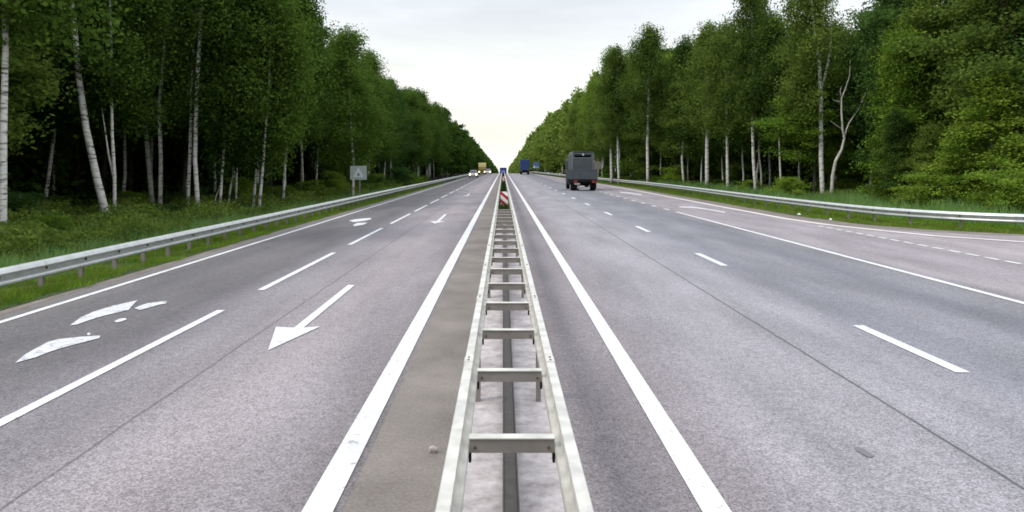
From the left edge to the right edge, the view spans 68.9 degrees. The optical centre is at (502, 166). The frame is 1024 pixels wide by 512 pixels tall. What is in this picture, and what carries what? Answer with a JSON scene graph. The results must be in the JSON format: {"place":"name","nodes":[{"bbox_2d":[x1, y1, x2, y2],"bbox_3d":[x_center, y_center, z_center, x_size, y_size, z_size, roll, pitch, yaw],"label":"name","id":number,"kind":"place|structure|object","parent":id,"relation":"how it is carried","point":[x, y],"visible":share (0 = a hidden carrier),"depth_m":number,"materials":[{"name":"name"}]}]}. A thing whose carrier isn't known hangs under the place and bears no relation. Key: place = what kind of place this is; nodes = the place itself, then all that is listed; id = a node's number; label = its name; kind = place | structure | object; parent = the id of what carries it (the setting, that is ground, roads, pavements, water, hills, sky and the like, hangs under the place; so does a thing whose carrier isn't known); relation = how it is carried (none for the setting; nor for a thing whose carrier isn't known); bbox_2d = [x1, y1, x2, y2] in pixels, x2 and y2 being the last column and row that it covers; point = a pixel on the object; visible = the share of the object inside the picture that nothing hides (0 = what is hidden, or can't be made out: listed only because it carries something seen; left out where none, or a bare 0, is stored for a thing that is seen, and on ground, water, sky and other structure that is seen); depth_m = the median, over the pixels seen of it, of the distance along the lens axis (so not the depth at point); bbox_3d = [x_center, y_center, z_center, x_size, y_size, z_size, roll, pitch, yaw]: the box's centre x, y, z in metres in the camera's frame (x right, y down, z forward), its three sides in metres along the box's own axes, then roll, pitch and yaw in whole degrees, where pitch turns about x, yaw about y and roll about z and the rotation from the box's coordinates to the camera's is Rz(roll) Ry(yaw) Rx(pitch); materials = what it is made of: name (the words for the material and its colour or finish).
{"place":"outdoors","nodes":[
{"label":"outdoors","id":0,"kind":"place"},
{"bbox_2d":[0,185,406,288],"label":"tall grass","id":1,"kind":"structure","parent":0,"point":[5,261],"depth_m":24.90,"materials":[{"name":"green plant"}]},
{"bbox_2d":[0,173,1023,511],"bbox_3d":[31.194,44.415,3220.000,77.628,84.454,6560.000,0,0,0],"label":"road","id":2,"kind":"structure","parent":0,"point":[714,357],"depth_m":8.25,"materials":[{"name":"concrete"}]},
{"bbox_2d":[435,172,593,511],"bbox_3d":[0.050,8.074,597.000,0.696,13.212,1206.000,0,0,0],"label":"median guardrail","id":3,"kind":"object","parent":2,"relation":"on","point":[558,443],"visible":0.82,"depth_m":5.31,"materials":[{"name":"metal"}]},
{"bbox_2d":[563,151,596,189],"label":"box truck","id":4,"kind":"object","parent":2,"relation":"on","point":[579,171],"visible":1,"depth_m":68.57,"materials":[{"name":"metal"}]},
{"bbox_2d":[0,173,1023,310],"bbox_3d":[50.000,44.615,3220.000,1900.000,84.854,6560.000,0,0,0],"label":"ground","id":5,"kind":"structure","parent":0,"point":[46,295],"depth_m":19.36,"materials":[{"name":"green plant"}]},
{"bbox_2d":[7,187,46,223],"bbox_3d":[-18.192,1.673,27.345,3.557,1.884,2.906,2,-2,3],"label":"bush","id":6,"kind":"object","parent":5,"relation":"on","point":[14,203],"visible":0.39,"depth_m":27.39,"materials":[{"name":"green plant"}]},
{"bbox_2d":[0,8,80,156],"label":"broadleaf tree","id":7,"kind":"object","parent":5,"relation":"on","point":[18,92],"visible":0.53,"depth_m":27.12,"materials":[{"name":"green plant"}]},
{"bbox_2d":[0,42,82,162],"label":"broadleaf tree","id":8,"kind":"object","parent":5,"relation":"on","point":[36,139],"visible":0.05,"depth_m":39.58,"materials":[{"name":"green plant"}]},
{"bbox_2d":[26,213,83,232],"bbox_3d":[-14.616,2.018,24.192,1.620,1.037,1.781,0,0,24],"label":"bush","id":9,"kind":"object","parent":5,"relation":"on","point":[49,220],"visible":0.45,"depth_m":24.07,"materials":[{"name":"green plant"}]},
{"bbox_2d":[9,7,105,204],"bbox_3d":[-22.415,-5.202,38.043,6.294,15.997,5.400,0,0,-25],"label":"birch tree","id":10,"kind":"object","parent":5,"relation":"on","point":[60,117],"visible":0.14,"depth_m":37.34,"materials":[{"name":"green plant"}]},
{"bbox_2d":[17,59,97,204],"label":"birch tree","id":11,"kind":"object","parent":5,"relation":"on","point":[64,146],"visible":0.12,"depth_m":42.85,"materials":[{"name":"green plant"}]},
{"bbox_2d":[0,0,128,245],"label":"birch tree","id":12,"kind":"object","parent":5,"relation":"on","point":[24,11],"visible":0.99,"depth_m":20.77,"materials":[{"name":"green plant"}]},
{"bbox_2d":[21,0,179,212],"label":"birch tree","id":13,"kind":"object","parent":5,"relation":"on","point":[75,66],"visible":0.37,"depth_m":33.28,"materials":[{"name":"green plant"}]},
{"bbox_2d":[39,44,171,195],"bbox_3d":[-24.992,-4.180,45.404,9.451,13.775,8.172,-1,1,-38],"label":"broadleaf tree","id":14,"kind":"object","parent":5,"relation":"on","point":[119,144],"visible":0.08,"depth_m":45.34,"materials":[{"name":"green plant"}]},
{"bbox_2d":[49,0,196,206],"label":"birch tree","id":15,"kind":"object","parent":5,"relation":"on","point":[128,54],"visible":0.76,"depth_m":33.88,"materials":[{"name":"green plant"}]},
{"bbox_2d":[101,15,180,202],"bbox_3d":[-20.413,-6.667,42.905,7.667,18.926,7.233,0,0,38],"label":"birch tree","id":16,"kind":"object","parent":5,"relation":"on","point":[149,169],"visible":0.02,"depth_m":41.92,"materials":[{"name":"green plant"}]},
{"bbox_2d":[124,0,210,206],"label":"birch tree","id":17,"kind":"object","parent":5,"relation":"on","point":[169,117],"visible":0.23,"depth_m":39.09,"materials":[{"name":"green plant"}]},
{"bbox_2d":[122,65,222,195],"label":"broadleaf tree","id":18,"kind":"object","parent":5,"relation":"on","point":[185,154],"visible":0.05,"depth_m":45.08,"materials":[{"name":"green plant"}]},
{"bbox_2d":[143,0,272,204],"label":"birch tree","id":19,"kind":"object","parent":5,"relation":"on","point":[190,130],"visible":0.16,"depth_m":37.95,"materials":[{"name":"green plant"}]},
{"bbox_2d":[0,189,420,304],"bbox_3d":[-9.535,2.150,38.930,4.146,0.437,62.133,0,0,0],"label":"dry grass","id":20,"kind":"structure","parent":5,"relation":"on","point":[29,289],"depth_m":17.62,"materials":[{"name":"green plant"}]},
{"bbox_2d":[141,0,282,206],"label":"birch tree","id":21,"kind":"object","parent":5,"relation":"on","point":[202,6],"visible":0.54,"depth_m":36.92,"materials":[{"name":"green plant"}]},
{"bbox_2d":[0,176,429,262],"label":"undergrowth","id":22,"kind":"object","parent":5,"relation":"on","point":[124,214],"visible":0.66,"depth_m":29.05,"materials":[{"name":"green plant"}]},
{"bbox_2d":[7,63,439,208],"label":"forest interior","id":23,"kind":"object","parent":5,"relation":"on","point":[22,177],"visible":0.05,"depth_m":48.81,"materials":[{"name":"green plant"}]},
{"bbox_2d":[172,0,286,204],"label":"birch tree","id":24,"kind":"object","parent":5,"relation":"on","point":[229,136],"visible":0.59,"depth_m":37.20,"materials":[{"name":"green plant"}]},
{"bbox_2d":[0,174,468,287],"bbox_3d":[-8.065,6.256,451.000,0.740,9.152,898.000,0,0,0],"label":"guardrail","id":25,"kind":"object","parent":5,"relation":"on","point":[40,270],"visible":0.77,"depth_m":17.61,"materials":[{"name":"metal"}]},
{"bbox_2d":[212,176,262,200],"bbox_3d":[-16.534,1.580,46.547,3.038,2.075,3.718,0,-1,-25],"label":"bush","id":26,"kind":"object","parent":5,"relation":"on","point":[243,187],"visible":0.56,"depth_m":46.21,"materials":[{"name":"green plant"}]},
{"bbox_2d":[198,10,299,203],"bbox_3d":[-13.762,-4.196,40.508,5.952,13.969,5.553,0,0,0],"label":"birch tree","id":27,"kind":"object","parent":5,"relation":"on","point":[236,169],"visible":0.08,"depth_m":39.48,"materials":[{"name":"green plant"}]},
{"bbox_2d":[209,0,336,207],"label":"birch tree","id":28,"kind":"object","parent":5,"relation":"on","point":[286,19],"visible":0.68,"depth_m":38.49,"materials":[{"name":"green plant"}]},
{"bbox_2d":[225,0,324,206],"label":"birch tree","id":29,"kind":"object","parent":5,"relation":"on","point":[294,120],"visible":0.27,"depth_m":39.66,"materials":[{"name":"green plant"}]},
{"bbox_2d":[271,0,346,199],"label":"birch tree","id":30,"kind":"object","parent":5,"relation":"on","point":[315,123],"visible":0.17,"depth_m":47.93,"materials":[{"name":"green plant"}]},
{"bbox_2d":[288,19,344,185],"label":"broadleaf tree","id":31,"kind":"object","parent":5,"relation":"on","point":[328,33],"visible":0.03,"depth_m":62.38,"materials":[{"name":"green plant"}]},
{"bbox_2d":[300,4,337,191],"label":"birch tree","id":32,"kind":"object","parent":5,"relation":"on","point":[302,170],"visible":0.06,"depth_m":56.94,"materials":[{"name":"green plant"}]},
{"bbox_2d":[298,56,351,184],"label":"birch tree","id":33,"kind":"object","parent":5,"relation":"on","point":[320,144],"visible":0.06,"depth_m":62.29,"materials":[{"name":"green plant"}]},
{"bbox_2d":[319,170,349,190],"bbox_3d":[-13.870,1.453,61.542,3.220,2.385,3.941,0,0,21],"label":"bush","id":34,"kind":"object","parent":5,"relation":"on","point":[336,179],"visible":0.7,"depth_m":60.95,"materials":[{"name":"green plant"}]},
{"bbox_2d":[289,46,392,185],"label":"broadleaf tree","id":35,"kind":"object","parent":5,"relation":"on","point":[319,176],"visible":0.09,"depth_m":65.12,"materials":[{"name":"green plant"}]},
{"bbox_2d":[309,21,399,196],"bbox_3d":[-10.853,-3.935,54.842,7.247,13.440,6.642,0,0,-25],"label":"birch tree","id":36,"kind":"object","parent":5,"relation":"on","point":[358,97],"visible":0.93,"depth_m":54.63,"materials":[{"name":"green plant"}]},
{"bbox_2d":[350,166,366,194],"bbox_3d":[-9.482,1.330,49.043,1.080,2.740,0.114,0,0,-3],"label":"warning sign board","id":37,"kind":"object","parent":5,"relation":"on","point":[359,173],"visible":0.9,"depth_m":49.00,"materials":[{"name":"grey metal"}]},
{"bbox_2d":[334,75,401,164],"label":"birch tree","id":38,"kind":"object","parent":5,"relation":"on","point":[382,139],"visible":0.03,"depth_m":71.61,"materials":[{"name":"green plant"}]},
{"bbox_2d":[360,47,391,80],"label":"birch tree","id":39,"kind":"object","parent":5,"relation":"on","point":[374,59],"visible":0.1,"depth_m":93.88,"materials":[{"name":"green plant"}]},
{"bbox_2d":[359,82,399,173],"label":"birch tree","id":40,"kind":"object","parent":5,"relation":"on","point":[379,94],"visible":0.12,"depth_m":75.65,"materials":[{"name":"green plant"}]},
{"bbox_2d":[376,82,406,177],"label":"birch tree","id":41,"kind":"object","parent":5,"relation":"on","point":[393,98],"visible":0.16,"depth_m":83.80,"materials":[{"name":"green plant"}]},
{"bbox_2d":[376,74,414,172],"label":"birch tree","id":42,"kind":"object","parent":5,"relation":"on","point":[398,114],"visible":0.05,"depth_m":88.80,"materials":[{"name":"green plant"}]},
{"bbox_2d":[381,104,416,168],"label":"birch tree","id":43,"kind":"object","parent":5,"relation":"on","point":[405,151],"visible":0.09,"depth_m":92.59,"materials":[{"name":"green plant"}]},
{"bbox_2d":[389,167,415,185],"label":"bush","id":44,"kind":"object","parent":5,"relation":"on","point":[397,173],"visible":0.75,"depth_m":88.85,"materials":[{"name":"green plant"}]},
{"bbox_2d":[389,80,418,170],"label":"birch tree","id":45,"kind":"object","parent":5,"relation":"on","point":[399,99],"visible":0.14,"depth_m":91.71,"materials":[{"name":"green plant"}]},
{"bbox_2d":[386,99,424,177],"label":"broadleaf tree","id":46,"kind":"object","parent":5,"relation":"on","point":[413,162],"visible":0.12,"depth_m":101.73,"materials":[{"name":"green plant"}]},
{"bbox_2d":[400,90,434,174],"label":"birch tree","id":47,"kind":"object","parent":5,"relation":"on","point":[410,99],"visible":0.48,"depth_m":102.53,"materials":[{"name":"green plant"}]},
{"bbox_2d":[413,87,442,175],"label":"birch tree","id":48,"kind":"object","parent":5,"relation":"on","point":[422,95],"visible":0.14,"depth_m":118.73,"materials":[{"name":"green plant"}]},
{"bbox_2d":[423,119,449,176],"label":"birch tree","id":49,"kind":"object","parent":5,"relation":"on","point":[436,154],"visible":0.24,"depth_m":127.21,"materials":[{"name":"green plant"}]},
{"bbox_2d":[422,130,454,178],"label":"broadleaf tree","id":50,"kind":"object","parent":5,"relation":"on","point":[437,170],"visible":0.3,"depth_m":142.86,"materials":[{"name":"green plant"}]},
{"bbox_2d":[428,101,450,179],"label":"birch tree","id":51,"kind":"object","parent":5,"relation":"on","point":[439,115],"visible":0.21,"depth_m":139.90,"materials":[{"name":"green plant"}]},
{"bbox_2d":[421,107,498,177],"bbox_3d":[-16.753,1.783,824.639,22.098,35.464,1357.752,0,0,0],"label":"distant woods","id":52,"kind":"object","parent":5,"relation":"on","point":[467,154],"visible":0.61,"depth_m":186.61,"materials":[{"name":"green plant"}]},
{"bbox_2d":[508,69,601,173],"bbox_3d":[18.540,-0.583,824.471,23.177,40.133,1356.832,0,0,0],"label":"distant woods","id":53,"kind":"object","parent":5,"relation":"on","point":[544,146],"visible":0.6,"depth_m":191.39,"materials":[{"name":"green plant"}]},
{"bbox_2d":[561,99,581,151],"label":"birch tree","id":54,"kind":"object","parent":5,"relation":"on","point":[571,131],"visible":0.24,"depth_m":147.98,"materials":[{"name":"green plant"}]},
{"bbox_2d":[574,77,598,169],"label":"birch tree","id":55,"kind":"object","parent":5,"relation":"on","point":[587,98],"visible":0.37,"depth_m":131.79,"materials":[{"name":"green plant"}]},
{"bbox_2d":[579,92,613,177],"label":"birch tree","id":56,"kind":"object","parent":5,"relation":"on","point":[593,137],"visible":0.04,"depth_m":121.65,"materials":[{"name":"green plant"}]},
{"bbox_2d":[585,45,630,182],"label":"birch tree","id":57,"kind":"object","parent":5,"relation":"on","point":[604,136],"visible":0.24,"depth_m":94.79,"materials":[{"name":"green plant"}]},
{"bbox_2d":[588,43,635,183],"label":"birch tree","id":58,"kind":"object","parent":5,"relation":"on","point":[616,58],"visible":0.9,"depth_m":91.40,"materials":[{"name":"green plant"}]},
{"bbox_2d":[608,83,668,179],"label":"broadleaf tree","id":59,"kind":"object","parent":5,"relation":"on","point":[621,163],"visible":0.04,"depth_m":98.08,"materials":[{"name":"green plant"}]},
{"bbox_2d":[615,22,673,185],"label":"birch tree","id":60,"kind":"object","parent":5,"relation":"on","point":[647,56],"visible":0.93,"depth_m":83.53,"materials":[{"name":"green plant"}]},
{"bbox_2d":[620,96,673,177],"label":"broadleaf tree","id":61,"kind":"object","parent":5,"relation":"on","point":[641,155],"visible":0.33,"depth_m":90.17,"materials":[{"name":"green plant"}]},
{"bbox_2d":[639,74,687,172],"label":"broadleaf tree","id":62,"kind":"object","parent":5,"relation":"on","point":[662,143],"visible":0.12,"depth_m":83.85,"materials":[{"name":"green plant"}]},
{"bbox_2d":[656,164,691,182],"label":"bush","id":63,"kind":"object","parent":5,"relation":"on","point":[670,173],"visible":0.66,"depth_m":82.61,"materials":[{"name":"green plant"}]},
{"bbox_2d":[654,34,704,182],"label":"birch tree","id":64,"kind":"object","parent":5,"relation":"on","point":[683,47],"visible":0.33,"depth_m":79.72,"materials":[{"name":"green plant"}]},
{"bbox_2d":[658,52,713,180],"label":"broadleaf tree","id":65,"kind":"object","parent":5,"relation":"on","point":[693,167],"visible":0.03,"depth_m":83.81,"materials":[{"name":"green plant"}]},
{"bbox_2d":[658,76,715,180],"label":"broadleaf tree","id":66,"kind":"object","parent":5,"relation":"on","point":[674,124],"visible":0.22,"depth_m":78.32,"materials":[{"name":"green plant"}]},
{"bbox_2d":[668,94,724,181],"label":"birch tree","id":67,"kind":"object","parent":5,"relation":"on","point":[679,129],"visible":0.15,"depth_m":76.74,"materials":[{"name":"green plant"}]},
{"bbox_2d":[668,19,730,186],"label":"birch tree","id":68,"kind":"object","parent":5,"relation":"on","point":[707,28],"visible":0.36,"depth_m":71.80,"materials":[{"name":"green plant"}]},
{"bbox_2d":[691,103,743,182],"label":"birch tree","id":69,"kind":"object","parent":5,"relation":"on","point":[716,151],"visible":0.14,"depth_m":73.27,"materials":[{"name":"green plant"}]},
{"bbox_2d":[691,19,766,187],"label":"birch tree","id":70,"kind":"object","parent":5,"relation":"on","point":[717,94],"visible":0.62,"depth_m":63.71,"materials":[{"name":"green plant"}]},
{"bbox_2d":[706,71,766,184],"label":"birch tree","id":71,"kind":"object","parent":5,"relation":"on","point":[745,147],"visible":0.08,"depth_m":65.73,"materials":[{"name":"green plant"}]},
{"bbox_2d":[712,137,774,185],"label":"broadleaf tree","id":72,"kind":"object","parent":5,"relation":"on","point":[736,164],"visible":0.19,"depth_m":73.52,"materials":[{"name":"green plant"}]},
{"bbox_2d":[716,0,778,190],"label":"birch tree","id":73,"kind":"object","parent":5,"relation":"on","point":[755,9],"visible":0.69,"depth_m":59.77,"materials":[{"name":"green plant"}]},
{"bbox_2d":[729,17,775,187],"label":"birch tree","id":74,"kind":"object","parent":5,"relation":"on","point":[757,142],"visible":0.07,"depth_m":63.64,"materials":[{"name":"green plant"}]},
{"bbox_2d":[732,11,811,177],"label":"birch tree","id":75,"kind":"object","parent":5,"relation":"on","point":[765,41],"visible":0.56,"depth_m":57.33,"materials":[{"name":"green plant"}]},
{"bbox_2d":[529,172,1023,230],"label":"guardrail","id":76,"kind":"object","parent":5,"relation":"on","point":[911,214],"visible":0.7,"depth_m":30.62,"materials":[{"name":"metal"}]},
{"bbox_2d":[759,21,813,180],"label":"birch tree","id":77,"kind":"object","parent":5,"relation":"on","point":[788,145],"visible":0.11,"depth_m":60.67,"materials":[{"name":"green plant"}]},
{"bbox_2d":[763,147,817,178],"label":"broadleaf tree","id":78,"kind":"object","parent":5,"relation":"on","point":[783,168],"visible":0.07,"depth_m":69.62,"materials":[{"name":"green plant"}]},
{"bbox_2d":[762,176,820,197],"bbox_3d":[18.848,1.527,48.979,2.748,1.841,3.224,-3,0,-42],"label":"bush","id":79,"kind":"object","parent":5,"relation":"on","point":[790,183],"visible":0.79,"depth_m":48.72,"materials":[{"name":"green plant"}]},
{"bbox_2d":[621,0,970,194],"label":"forest interior","id":80,"kind":"object","parent":5,"relation":"on","point":[804,178],"visible":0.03,"depth_m":68.32,"materials":[{"name":"green plant"}]},
{"bbox_2d":[743,61,866,194],"bbox_3d":[21.549,-2.391,53.169,8.278,10.057,7.158,-1,3,-15],"label":"broadleaf tree","id":81,"kind":"object","parent":5,"relation":"on","point":[797,127],"visible":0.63,"depth_m":52.42,"materials":[{"name":"green plant"}]},
{"bbox_2d":[596,181,1023,233],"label":"grass","id":82,"kind":"structure","parent":5,"relation":"on","point":[937,227],"depth_m":32.15,"materials":[{"name":"green plant"}]},
{"bbox_2d":[598,176,1022,206],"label":"undergrowth","id":83,"kind":"object","parent":5,"relation":"on","point":[825,191],"visible":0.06,"depth_m":54.04,"materials":[{"name":"green plant"}]},
{"bbox_2d":[768,0,860,194],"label":"birch tree","id":84,"kind":"object","parent":5,"relation":"on","point":[810,48],"visible":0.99,"depth_m":50.92,"materials":[{"name":"green plant"}]},
{"bbox_2d":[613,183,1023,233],"bbox_3d":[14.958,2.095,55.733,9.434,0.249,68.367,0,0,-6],"label":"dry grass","id":85,"kind":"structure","parent":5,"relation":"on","point":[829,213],"depth_m":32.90,"materials":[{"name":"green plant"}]},
{"bbox_2d":[790,18,861,188],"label":"birch tree","id":86,"kind":"object","parent":5,"relation":"on","point":[837,59],"visible":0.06,"depth_m":56.56,"materials":[{"name":"green plant"}]},
{"bbox_2d":[830,69,867,193],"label":"dead tree","id":87,"kind":"object","parent":5,"relation":"on","point":[836,160],"visible":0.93,"depth_m":49.95,"materials":[{"name":"grey wood"}]},
{"bbox_2d":[824,121,874,190],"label":"young tree","id":88,"kind":"object","parent":5,"relation":"on","point":[844,184],"visible":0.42,"depth_m":53.47,"materials":[{"name":"green plant"}]},
{"bbox_2d":[823,5,890,186],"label":"birch tree","id":89,"kind":"object","parent":5,"relation":"on","point":[852,83],"visible":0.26,"depth_m":51.76,"materials":[{"name":"green plant"}]},
{"bbox_2d":[833,0,945,172],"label":"broadleaf tree","id":90,"kind":"object","parent":5,"relation":"on","point":[882,19],"visible":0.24,"depth_m":48.47,"materials":[{"name":"green plant"}]},
{"bbox_2d":[858,108,922,201],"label":"young tree","id":91,"kind":"object","parent":5,"relation":"on","point":[896,120],"visible":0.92,"depth_m":42.61,"materials":[{"name":"green plant"}]},
{"bbox_2d":[857,19,951,184],"bbox_3d":[24.938,-3.326,46.096,5.286,11.865,6.211,0,0,0],"label":"birch tree","id":92,"kind":"object","parent":5,"relation":"on","point":[898,27],"visible":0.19,"depth_m":45.79,"materials":[{"name":"green plant"}]},
{"bbox_2d":[845,24,965,198],"bbox_3d":[24.327,-2.929,44.410,6.897,11.088,6.426,1,4,17],"label":"young tree","id":93,"kind":"object","parent":5,"relation":"on","point":[906,71],"visible":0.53,"depth_m":44.30,"materials":[{"name":"green plant"}]},
{"bbox_2d":[889,121,954,203],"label":"young tree","id":94,"kind":"object","parent":5,"relation":"on","point":[930,135],"visible":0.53,"depth_m":40.56,"materials":[{"name":"green plant"}]},
{"bbox_2d":[887,171,984,209],"bbox_3d":[21.372,1.331,37.004,3.615,2.298,4.425,0,-3,-40],"label":"bush","id":95,"kind":"object","parent":5,"relation":"on","point":[933,180],"visible":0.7,"depth_m":36.85,"materials":[{"name":"green plant"}]},
{"bbox_2d":[877,0,1022,172],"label":"broadleaf tree","id":96,"kind":"object","parent":5,"relation":"on","point":[918,16],"visible":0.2,"depth_m":44.00,"materials":[{"name":"green plant"}]},
{"bbox_2d":[910,121,991,206],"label":"young tree","id":97,"kind":"object","parent":5,"relation":"on","point":[953,153],"visible":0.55,"depth_m":36.54,"materials":[{"name":"green plant"}]},
{"bbox_2d":[899,0,1023,180],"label":"broadleaf tree","id":98,"kind":"object","parent":5,"relation":"on","point":[975,44],"visible":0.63,"depth_m":38.01,"materials":[{"name":"green plant"}]},
{"bbox_2d":[917,68,1023,207],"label":"young tree","id":99,"kind":"object","parent":5,"relation":"on","point":[987,128],"visible":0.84,"depth_m":35.79,"materials":[{"name":"green plant"}]},
{"bbox_2d":[930,0,1022,160],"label":"broadleaf tree","id":100,"kind":"object","parent":5,"relation":"on","point":[941,99],"visible":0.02,"depth_m":42.18,"materials":[{"name":"green plant"}]},
{"bbox_2d":[954,166,1023,212],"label":"bush","id":101,"kind":"object","parent":5,"relation":"on","point":[1010,187],"visible":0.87,"depth_m":32.74,"materials":[{"name":"green plant"}]},
{"bbox_2d":[310,0,937,173],"label":"sky","id":102,"kind":"structure","parent":0,"point":[498,67],"materials":[{"name":"white"}]},
{"bbox_2d":[635,179,1023,227],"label":"tall grass","id":103,"kind":"structure","parent":0,"point":[847,198],"depth_m":38.42,"materials":[{"name":"green plant"}]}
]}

